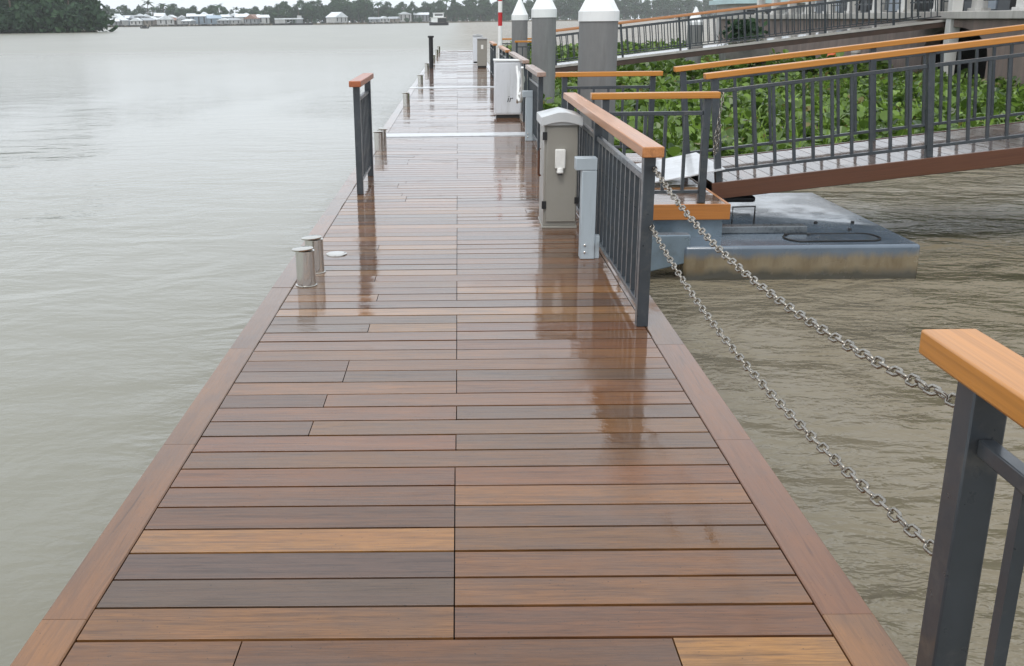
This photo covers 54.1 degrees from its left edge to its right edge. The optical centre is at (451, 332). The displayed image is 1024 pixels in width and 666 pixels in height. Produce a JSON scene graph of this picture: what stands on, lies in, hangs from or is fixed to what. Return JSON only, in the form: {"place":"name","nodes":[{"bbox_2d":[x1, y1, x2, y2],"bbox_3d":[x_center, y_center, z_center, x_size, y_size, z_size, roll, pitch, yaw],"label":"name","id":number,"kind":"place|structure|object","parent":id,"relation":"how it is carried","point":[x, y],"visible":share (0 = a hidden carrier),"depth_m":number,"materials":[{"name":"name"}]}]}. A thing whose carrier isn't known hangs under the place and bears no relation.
{"place":"outdoors","nodes":[
{"label":"outdoors","id":0,"kind":"place"},
{"bbox_2d":[98,0,702,22],"label":"sky","id":1,"kind":"structure","parent":0,"point":[131,4],"materials":[{"name":"white"}]},
{"bbox_2d":[111,18,716,26],"bbox_3d":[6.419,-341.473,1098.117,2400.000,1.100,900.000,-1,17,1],"label":"shore","id":2,"kind":"structure","parent":0,"point":[362,23],"depth_m":782.35,"materials":[{"name":"soil"}]},
{"bbox_2d":[167,3,177,15],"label":"tree","id":3,"kind":"object","parent":2,"relation":"on","point":[172,8],"visible":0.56,"depth_m":719.70,"materials":[{"name":"green plant"}]},
{"bbox_2d":[190,14,212,25],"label":"house","id":4,"kind":"structure","parent":2,"relation":"on","point":[199,18],"depth_m":683.23,"materials":[{"name":"white"}]},
{"bbox_2d":[205,5,218,24],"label":"tree","id":5,"kind":"object","parent":2,"relation":"on","point":[211,9],"visible":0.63,"depth_m":700.38,"materials":[{"name":"green plant"}]},
{"bbox_2d":[234,14,249,24],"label":"house","id":6,"kind":"structure","parent":2,"relation":"on","point":[241,16],"depth_m":682.55,"materials":[{"name":"white"}]},
{"bbox_2d":[272,4,282,17],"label":"tree","id":7,"kind":"object","parent":2,"relation":"on","point":[276,10],"visible":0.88,"depth_m":708.07,"materials":[{"name":"green plant"}]},
{"bbox_2d":[279,1,291,17],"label":"tree","id":8,"kind":"object","parent":2,"relation":"on","point":[285,6],"visible":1,"depth_m":701.08,"materials":[{"name":"green plant"}]},
{"bbox_2d":[287,6,301,22],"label":"tree","id":9,"kind":"object","parent":2,"relation":"on","point":[295,11],"visible":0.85,"depth_m":709.77,"materials":[{"name":"green plant"}]},
{"bbox_2d":[301,5,312,22],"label":"tree","id":10,"kind":"object","parent":2,"relation":"on","point":[305,11],"visible":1,"depth_m":713.12,"materials":[{"name":"green plant"}]},
{"bbox_2d":[315,0,323,23],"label":"tree","id":11,"kind":"object","parent":2,"relation":"on","point":[319,5],"visible":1,"depth_m":715.55,"materials":[{"name":"green plant"}]},
{"bbox_2d":[331,0,345,23],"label":"tree","id":12,"kind":"object","parent":2,"relation":"on","point":[339,7],"visible":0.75,"depth_m":733.35,"materials":[{"name":"green plant"}]},
{"bbox_2d":[334,0,351,14],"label":"tree","id":13,"kind":"object","parent":2,"relation":"on","point":[346,11],"visible":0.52,"depth_m":740.96,"materials":[{"name":"green plant"}]},
{"bbox_2d":[355,0,373,22],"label":"tree","id":14,"kind":"object","parent":2,"relation":"on","point":[366,11],"visible":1,"depth_m":758.91,"materials":[{"name":"green plant"}]},
{"bbox_2d":[380,1,391,22],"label":"tree","id":15,"kind":"object","parent":2,"relation":"on","point":[386,5],"visible":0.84,"depth_m":777.84,"materials":[{"name":"green plant"}]},
{"bbox_2d":[398,12,410,22],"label":"house","id":16,"kind":"structure","parent":2,"relation":"on","point":[403,15],"depth_m":796.60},
{"bbox_2d":[407,1,413,18],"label":"tree","id":17,"kind":"object","parent":2,"relation":"on","point":[410,7],"visible":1,"depth_m":800.88,"materials":[{"name":"green plant"}]},
{"bbox_2d":[413,12,428,21],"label":"house","id":18,"kind":"structure","parent":2,"relation":"on","point":[424,16],"depth_m":806.40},
{"bbox_2d":[430,0,445,14],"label":"tree","id":19,"kind":"object","parent":2,"relation":"on","point":[439,7],"visible":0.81,"depth_m":814.03,"materials":[{"name":"green plant"}]},
{"bbox_2d":[452,2,462,21],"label":"tree","id":20,"kind":"object","parent":2,"relation":"on","point":[457,10],"visible":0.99,"depth_m":844.21,"materials":[{"name":"green plant"}]},
{"bbox_2d":[461,0,475,21],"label":"tree","id":21,"kind":"object","parent":2,"relation":"on","point":[470,5],"visible":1,"depth_m":846.08,"materials":[{"name":"green plant"}]},
{"bbox_2d":[476,0,489,20],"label":"tree","id":22,"kind":"object","parent":2,"relation":"on","point":[482,4],"visible":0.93,"depth_m":875.95,"materials":[{"name":"green plant"}]},
{"bbox_2d":[502,0,511,20],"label":"tree","id":23,"kind":"object","parent":2,"relation":"on","point":[506,5],"visible":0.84,"depth_m":887.04,"materials":[{"name":"green plant"}]},
{"bbox_2d":[506,0,516,20],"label":"tree","id":24,"kind":"object","parent":2,"relation":"on","point":[512,4],"visible":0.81,"depth_m":888.11,"materials":[{"name":"green plant"}]},
{"bbox_2d":[557,0,566,17],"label":"tree","id":25,"kind":"object","parent":2,"relation":"on","point":[561,11],"visible":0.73,"depth_m":961.59,"materials":[{"name":"green plant"}]},
{"bbox_2d":[562,0,578,19],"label":"tree","id":26,"kind":"object","parent":2,"relation":"on","point":[571,4],"visible":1,"depth_m":959.41,"materials":[{"name":"green plant"}]},
{"bbox_2d":[626,0,636,18],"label":"tree","id":27,"kind":"object","parent":2,"relation":"on","point":[631,7],"visible":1,"depth_m":1026.18,"materials":[{"name":"green plant"}]},
{"bbox_2d":[630,0,641,17],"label":"tree","id":28,"kind":"object","parent":2,"relation":"on","point":[637,8],"visible":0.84,"depth_m":1034.61,"materials":[{"name":"green plant"}]},
{"bbox_2d":[641,0,651,13],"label":"tree","id":29,"kind":"object","parent":2,"relation":"on","point":[646,6],"visible":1,"depth_m":1030.80,"materials":[{"name":"green plant"}]},
{"bbox_2d":[658,0,669,15],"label":"tree","id":30,"kind":"object","parent":2,"relation":"on","point":[663,7],"visible":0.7,"depth_m":1057.08,"materials":[{"name":"green plant"}]},
{"bbox_2d":[668,0,680,18],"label":"tree","id":31,"kind":"object","parent":2,"relation":"on","point":[673,9],"visible":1,"depth_m":1060.33,"materials":[{"name":"green plant"}]},
{"bbox_2d":[676,0,684,13],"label":"tree","id":32,"kind":"object","parent":2,"relation":"on","point":[681,2],"visible":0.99,"depth_m":1058.18,"materials":[{"name":"green plant"}]},
{"bbox_2d":[689,0,697,12],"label":"tree","id":33,"kind":"object","parent":2,"relation":"on","point":[691,6],"visible":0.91,"depth_m":1055.76,"materials":[{"name":"green plant"}]},
{"bbox_2d":[0,19,1023,665],"bbox_3d":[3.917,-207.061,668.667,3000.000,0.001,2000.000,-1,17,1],"label":"river","id":34,"kind":"structure","parent":0,"point":[168,195],"depth_m":8.48,"materials":[{"name":"liquid"}]},
{"bbox_2d":[0,5,14,33],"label":"bush","id":35,"kind":"object","parent":34,"relation":"on","point":[3,24],"visible":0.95,"depth_m":270.46,"materials":[{"name":"green plant"}]},
{"bbox_2d":[0,7,16,31],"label":"bush","id":36,"kind":"object","parent":34,"relation":"on","point":[7,16],"visible":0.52,"depth_m":272.62,"materials":[{"name":"green plant"}]},
{"bbox_2d":[14,9,49,32],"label":"bush","id":37,"kind":"object","parent":34,"relation":"on","point":[34,24],"visible":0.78,"depth_m":271.77,"materials":[{"name":"green plant"}]},
{"bbox_2d":[45,9,82,32],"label":"bush","id":38,"kind":"object","parent":34,"relation":"on","point":[74,28],"visible":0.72,"depth_m":274.60,"materials":[{"name":"green plant"}]},
{"bbox_2d":[60,2,112,31],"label":"bush","id":39,"kind":"object","parent":34,"relation":"on","point":[84,12],"visible":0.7,"depth_m":277.74,"materials":[{"name":"green plant"}]},
{"bbox_2d":[115,17,128,25],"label":"house","id":40,"kind":"structure","parent":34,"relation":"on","point":[123,21],"depth_m":680.17,"materials":[{"name":"white"}]},
{"bbox_2d":[130,18,142,26],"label":"house","id":41,"kind":"structure","parent":34,"relation":"on","point":[137,21],"depth_m":675.11,"materials":[{"name":"white"}]},
{"bbox_2d":[141,18,154,26],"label":"house","id":42,"kind":"structure","parent":34,"relation":"on","point":[148,21],"depth_m":679.30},
{"bbox_2d":[156,15,173,26],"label":"house","id":43,"kind":"structure","parent":34,"relation":"on","point":[164,20],"depth_m":674.44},
{"bbox_2d":[181,19,195,25],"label":"house","id":44,"kind":"structure","parent":34,"relation":"on","point":[188,21],"depth_m":675.71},
{"bbox_2d":[205,15,221,25],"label":"house","id":45,"kind":"structure","parent":34,"relation":"on","point":[211,19],"depth_m":679.56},
{"bbox_2d":[217,18,229,25],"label":"house","id":46,"kind":"structure","parent":34,"relation":"on","point":[223,21],"depth_m":673.41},
{"bbox_2d":[226,18,240,25],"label":"house","id":47,"kind":"structure","parent":34,"relation":"on","point":[235,20],"depth_m":677.91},
{"bbox_2d":[244,14,262,25],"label":"house","id":48,"kind":"structure","parent":34,"relation":"on","point":[252,19],"depth_m":676.43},
{"bbox_2d":[256,15,269,24],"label":"house","id":49,"kind":"structure","parent":34,"relation":"on","point":[264,19],"depth_m":679.63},
{"bbox_2d":[272,15,312,24],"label":"jetty building","id":50,"kind":"structure","parent":34,"relation":"on","point":[283,21],"depth_m":670.88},
{"bbox_2d":[326,12,347,24],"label":"house","id":51,"kind":"structure","parent":34,"relation":"on","point":[336,17],"depth_m":679.00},
{"bbox_2d":[429,13,448,24],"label":"ferry","id":52,"kind":"object","parent":34,"relation":"on","point":[435,17],"visible":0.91,"depth_m":423.44,"materials":[{"name":"white paint"}]},
{"bbox_2d":[10,50,908,665],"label":"floating dock","id":53,"kind":"object","parent":34,"relation":"on","point":[456,406],"visible":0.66,"depth_m":3.62,"materials":[{"name":"brown wood"}]},
{"bbox_2d":[292,246,316,287],"bbox_3d":[-0.931,-0.423,6.331,0.152,0.245,0.136,7,19,23],"label":"bollard","id":54,"kind":"object","parent":53,"relation":"on","point":[305,266],"visible":1,"depth_m":6.29,"materials":[{"name":"silver metal"}]},
{"bbox_2d":[301,235,325,273],"bbox_3d":[-0.920,-0.525,6.655,0.152,0.245,0.136,5,18,18],"label":"bollard","id":55,"kind":"object","parent":53,"relation":"on","point":[315,242],"visible":0.78,"depth_m":6.61,"materials":[{"name":"silver metal"}]},
{"bbox_2d":[326,251,346,256],"bbox_3d":[-0.828,-0.572,7.192,0.150,0.010,0.150,-1,17,1],"label":"deck disc","id":56,"kind":"object","parent":53,"relation":"on","point":[337,253],"visible":1,"depth_m":7.17,"materials":[{"name":"silver metal"}]},
{"bbox_2d":[349,73,373,194],"bbox_3d":[-0.886,-2.035,10.098,0.112,1.070,1.480,-1,17,1],"label":"railing","id":57,"kind":"object","parent":53,"relation":"on","point":[363,133],"visible":1,"depth_m":9.85,"materials":[{"name":"grey metal"}]},
{"bbox_2d":[373,131,383,150],"bbox_3d":[-0.945,-2.483,12.910,0.136,0.245,0.152,-11,20,-30],"label":"bollard","id":58,"kind":"object","parent":53,"relation":"on","point":[378,141],"visible":1,"depth_m":12.86,"materials":[{"name":"silver metal"}]},
{"bbox_2d":[377,127,387,146],"bbox_3d":[-0.921,-2.600,13.283,0.152,0.245,0.136,5,18,19],"label":"bollard","id":59,"kind":"object","parent":53,"relation":"on","point":[384,134],"visible":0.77,"depth_m":13.24,"materials":[{"name":"silver metal"}]},
{"bbox_2d":[402,92,409,106],"bbox_3d":[-0.891,-4.540,19.440,0.168,0.269,0.150,6,19,21],"label":"bollard","id":60,"kind":"object","parent":53,"relation":"on","point":[406,99],"visible":1,"depth_m":19.39,"materials":[{"name":"silver metal"}]},
{"bbox_2d":[428,36,433,67],"bbox_3d":[-0.718,-9.739,34.679,0.220,1.085,0.214,-1,17,1],"label":"mooring pole","id":61,"kind":"object","parent":53,"relation":"on","point":[430,51],"visible":1,"depth_m":34.61,"materials":[{"name":"black metal"}]},
{"bbox_2d":[472,34,482,62],"bbox_3d":[0.995,-10.958,38.531,0.400,1.070,0.360,-1,17,1],"label":"electric cabinet","id":62,"kind":"object","parent":53,"relation":"on","point":[475,36],"visible":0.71,"depth_m":38.37,"materials":[{"name":"grey metal"}]},
{"bbox_2d":[476,37,487,67],"bbox_3d":[1.053,-9.769,34.816,0.380,1.020,0.360,-1,17,1],"label":"electric cabinet","id":63,"kind":"object","parent":53,"relation":"on","point":[481,52],"visible":1,"depth_m":34.67,"materials":[{"name":"grey metal"}]},
{"bbox_2d":[489,41,496,77],"bbox_3d":[1.178,-7.822,28.666,0.112,0.975,3.240,-1,17,1],"label":"railing","id":64,"kind":"object","parent":53,"relation":"on","point":[493,44],"visible":0.87,"depth_m":28.63,"materials":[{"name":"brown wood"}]},
{"bbox_2d":[498,0,501,58],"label":"striped pole","id":65,"kind":"object","parent":53,"relation":"on","point":[499,22],"visible":0.87,"depth_m":26.32,"materials":[{"name":"metal"}]},
{"bbox_2d":[498,45,509,58],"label":"railing","id":66,"kind":"object","parent":53,"relation":"on","point":[503,50],"visible":0.41,"depth_m":23.08,"materials":[{"name":"brown wood"}]},
{"bbox_2d":[493,59,521,117],"bbox_3d":[0.947,-4.148,16.963,0.480,0.960,0.455,-1,17,1],"label":"electric cabinet","id":67,"kind":"object","parent":53,"relation":"on","point":[506,105],"visible":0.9,"depth_m":16.76,"materials":[{"name":"grey metal"}]},
{"bbox_2d":[509,52,528,121],"bbox_3d":[1.197,-4.536,18.168,0.112,0.975,4.440,-1,17,1],"label":"railing","id":68,"kind":"object","parent":53,"relation":"on","point":[524,61],"visible":0.34,"depth_m":16.22,"materials":[{"name":"brown wood"}]},
{"bbox_2d":[516,66,524,103],"bbox_3d":[1.041,-3.802,15.308,0.109,0.599,1.536,-1,17,1],"label":"hose","id":69,"kind":"object","parent":68,"relation":"hanging from","point":[520,88],"visible":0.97,"depth_m":15.18,"materials":[{"name":"plastic"}]},
{"bbox_2d":[522,90,534,140],"bbox_3d":[1.052,-2.969,13.678,0.180,0.670,0.110,-1,17,1],"label":"bracket post","id":70,"kind":"object","parent":53,"relation":"on","point":[527,95],"visible":0.88,"depth_m":13.63,"materials":[{"name":"grey metal"}]},
{"bbox_2d":[525,65,545,151],"bbox_3d":[1.109,-3.049,13.421,0.112,0.975,2.210,-1,17,1],"label":"railing","id":71,"kind":"object","parent":53,"relation":"on","point":[536,87],"visible":0.67,"depth_m":12.95,"materials":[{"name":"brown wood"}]},
{"bbox_2d":[537,107,582,227],"bbox_3d":[0.849,-1.333,8.034,0.333,0.925,0.496,-1,17,1],"label":"electric cabinet","id":72,"kind":"object","parent":53,"relation":"on","point":[556,170],"visible":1,"depth_m":7.86,"materials":[{"name":"grey metal"}]},
{"bbox_2d":[574,156,599,258],"bbox_3d":[0.932,-0.861,6.899,0.180,0.700,0.110,-1,17,1],"label":"bracket post","id":73,"kind":"object","parent":53,"relation":"on","point":[586,166],"visible":1,"depth_m":6.86,"materials":[{"name":"grey metal"}]},
{"bbox_2d":[563,92,664,326],"bbox_3d":[1.037,-1.067,7.095,0.112,0.975,3.970,-1,17,1],"label":"railing","id":74,"kind":"object","parent":53,"relation":"on","point":[625,188],"visible":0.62,"depth_m":5.96,"materials":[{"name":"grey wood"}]},
{"bbox_2d":[649,224,933,555],"bbox_3d":[1.052,0.001,3.706,0.027,0.172,3.294,-1,17,0],"label":"chain","id":75,"kind":"object","parent":74,"relation":"hanging from","point":[901,521],"visible":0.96,"depth_m":3.02,"materials":[{"name":"metal"}]},
{"bbox_2d":[652,166,955,407],"bbox_3d":[1.049,-0.295,3.614,0.027,0.162,3.294,-1,17,0],"label":"chain","id":76,"kind":"object","parent":74,"relation":"hanging from","point":[925,389],"visible":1,"depth_m":2.90,"materials":[{"name":"metal"}]},
{"bbox_2d":[626,153,730,236],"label":"landing platform","id":77,"kind":"structure","parent":53,"relation":"attached to","point":[711,213],"depth_m":9.03,"materials":[{"name":"brown wood"}]},
{"bbox_2d":[555,71,662,147],"bbox_3d":[1.876,-2.637,12.052,1.270,0.990,0.112,-1,17,1],"label":"railing","id":78,"kind":"object","parent":77,"relation":"on","point":[651,74],"visible":0.56,"depth_m":11.94,"materials":[{"name":"orange wood"}]},
{"bbox_2d":[590,91,720,202],"bbox_3d":[1.782,-1.637,8.887,1.120,0.975,0.112,-1,17,1],"label":"railing","id":79,"kind":"object","parent":77,"relation":"on","point":[707,97],"visible":0.7,"depth_m":8.79,"materials":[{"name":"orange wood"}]},
{"bbox_2d":[713,92,723,155],"bbox_3d":[2.334,-1.828,8.765,0.072,0.548,0.045,-1,17,1],"label":"chain","id":80,"kind":"object","parent":79,"relation":"hanging from","point":[718,133],"visible":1,"depth_m":8.77,"materials":[{"name":"metal"}]},
{"bbox_2d":[636,152,724,182],"bbox_3d":[2.165,-1.707,10.398,1.020,0.172,1.250,-1,17,1],"label":"ramp plate","id":81,"kind":"object","parent":77,"relation":"on","point":[672,168],"visible":0.46,"depth_m":10.29,"materials":[{"name":"metal"}]},
{"bbox_2d":[916,329,1023,665],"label":"railing","id":82,"kind":"object","parent":53,"relation":"on","point":[986,372],"visible":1,"depth_m":2.00,"materials":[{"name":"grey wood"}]},
{"bbox_2d":[511,0,527,58],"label":"mooring pile","id":83,"kind":"object","parent":34,"relation":"in","point":[519,17],"visible":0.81,"depth_m":31.37,"materials":[{"name":"concrete"}]},
{"bbox_2d":[531,0,556,109],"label":"mooring pile","id":84,"kind":"object","parent":34,"relation":"in","point":[543,53],"visible":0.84,"depth_m":19.98,"materials":[{"name":"concrete"}]},
{"bbox_2d":[577,0,619,145],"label":"mooring pile","id":85,"kind":"object","parent":34,"relation":"in","point":[598,36],"visible":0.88,"depth_m":12.50,"materials":[{"name":"concrete"}]},
{"bbox_2d":[686,7,703,63],"bbox_3d":[8.720,-10.253,36.035,0.567,2.840,0.567,-1,17,1],"label":"mooring pile","id":86,"kind":"object","parent":34,"relation":"in","point":[697,59],"visible":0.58,"depth_m":35.68,"materials":[{"name":"concrete"}]},
{"bbox_2d":[719,48,770,67],"bbox_3d":[10.170,-9.263,34.974,1.558,1.550,1.000,-1,17,1],"label":"planter","id":87,"kind":"object","parent":34,"relation":"on","point":[745,54],"visible":0.19,"depth_m":34.36,"materials":[{"name":"concrete"}]},
{"bbox_2d":[716,17,767,41],"bbox_3d":[10.196,-10.362,34.677,1.409,1.128,2.153,16,24,42],"label":"dark shrub","id":88,"kind":"object","parent":87,"relation":"in","point":[741,28],"visible":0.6,"depth_m":34.13,"materials":[{"name":"green plant"}]},
{"bbox_2d":[709,0,815,42],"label":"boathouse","id":89,"kind":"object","parent":34,"relation":"on","point":[723,4],"visible":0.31,"depth_m":66.59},
{"bbox_2d":[503,38,1023,157],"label":"water hyacinth","id":90,"kind":"object","parent":34,"relation":"on","point":[668,80],"visible":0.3,"depth_m":20.93,"materials":[{"name":"green plant"}]},
{"bbox_2d":[651,193,919,280],"bbox_3d":[2.674,-0.971,10.028,2.790,0.800,2.750,-1,17,1],"label":"pontoon","id":91,"kind":"object","parent":34,"relation":"on","point":[780,236],"visible":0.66,"depth_m":8.73,"materials":[{"name":"concrete"}]},
{"bbox_2d":[691,121,1023,198],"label":"gangway","id":92,"kind":"object","parent":91,"relation":"on","point":[878,167],"visible":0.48,"depth_m":9.86,"materials":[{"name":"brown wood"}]},
{"bbox_2d":[673,24,1023,153],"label":"railing","id":93,"kind":"object","parent":92,"relation":"on","point":[872,47],"visible":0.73,"depth_m":10.94,"materials":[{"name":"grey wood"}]},
{"bbox_2d":[703,34,1023,181],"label":"railing","id":94,"kind":"object","parent":92,"relation":"on","point":[930,65],"visible":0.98,"depth_m":9.63,"materials":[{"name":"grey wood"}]},
{"bbox_2d":[717,10,1023,87],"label":"promenade wall","id":95,"kind":"structure","parent":34,"relation":"in","point":[970,20],"depth_m":32.74,"materials":[{"name":"metal"}]},
{"bbox_2d":[943,0,963,75],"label":"gate post","id":96,"kind":"object","parent":34,"relation":"on","point":[955,5],"depth_m":30.36,"materials":[{"name":"white paint"}]},
{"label":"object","id":97,"kind":"structure","parent":0,"visible":0},
{"bbox_2d":[6,0,44,32],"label":"bush","id":98,"kind":"object","parent":97,"relation":"on","point":[28,4],"visible":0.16,"depth_m":274.86,"materials":[{"name":"green plant"}]},
{"bbox_2d":[9,6,48,32],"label":"bush","id":99,"kind":"object","parent":97,"relation":"on","point":[19,11],"visible":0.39,"depth_m":272.59,"materials":[{"name":"green plant"}]},
{"bbox_2d":[13,0,72,32],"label":"bush","id":100,"kind":"object","parent":97,"relation":"on","point":[17,6],"visible":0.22,"depth_m":274.89,"materials":[{"name":"green plant"}]},
{"bbox_2d":[18,0,77,32],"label":"bush","id":101,"kind":"object","parent":97,"relation":"on","point":[48,10],"visible":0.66,"depth_m":272.84,"materials":[{"name":"green plant"}]},
{"bbox_2d":[65,0,117,31],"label":"bush","id":102,"kind":"object","parent":97,"relation":"on","point":[92,8],"visible":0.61,"depth_m":279.17,"materials":[{"name":"green plant"}]},
{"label":"promenade","id":103,"kind":"structure","parent":0,"visible":0},
{"bbox_2d":[555,19,945,71],"bbox_3d":[9.494,-9.139,31.716,12.688,0.226,1.572,-6,17,2],"label":"gangway","id":104,"kind":"object","parent":103,"relation":"on","point":[786,40],"visible":0.73,"depth_m":31.02,"materials":[{"name":"metal"}]},
{"bbox_2d":[556,0,942,59],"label":"railing","id":105,"kind":"object","parent":104,"relation":"on","point":[810,29],"visible":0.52,"depth_m":32.17,"materials":[{"name":"grey metal"}]},
{"bbox_2d":[555,0,963,65],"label":"railing","id":106,"kind":"object","parent":104,"relation":"on","point":[756,12],"visible":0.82,"depth_m":30.82,"materials":[{"name":"grey metal"}]},
{"bbox_2d":[754,0,1023,14],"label":"pavilion","id":107,"kind":"structure","parent":103,"relation":"on","point":[984,5],"depth_m":37.60,"materials":[{"name":"concrete"}]},
{"bbox_2d":[914,0,932,10],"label":"window","id":108,"kind":"structure","parent":107,"relation":"in","point":[920,4],"depth_m":41.27,"materials":[{"name":"glass"}]},
{"bbox_2d":[988,0,997,8],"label":"window","id":109,"kind":"structure","parent":107,"relation":"in","point":[991,4],"depth_m":35.74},
{"bbox_3d":[2.259,-8.385,32.552,1.795,0.304,4.835,-1,17,0],"label":"landing platform","id":110,"kind":"object","parent":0,"visible":0},
{"bbox_2d":[515,40,531,65],"bbox_3d":[2.493,-8.372,30.373,1.170,0.975,0.112,-1,17,1],"label":"railing","id":111,"kind":"object","parent":110,"relation":"on","point":[517,46],"visible":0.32,"depth_m":30.27,"materials":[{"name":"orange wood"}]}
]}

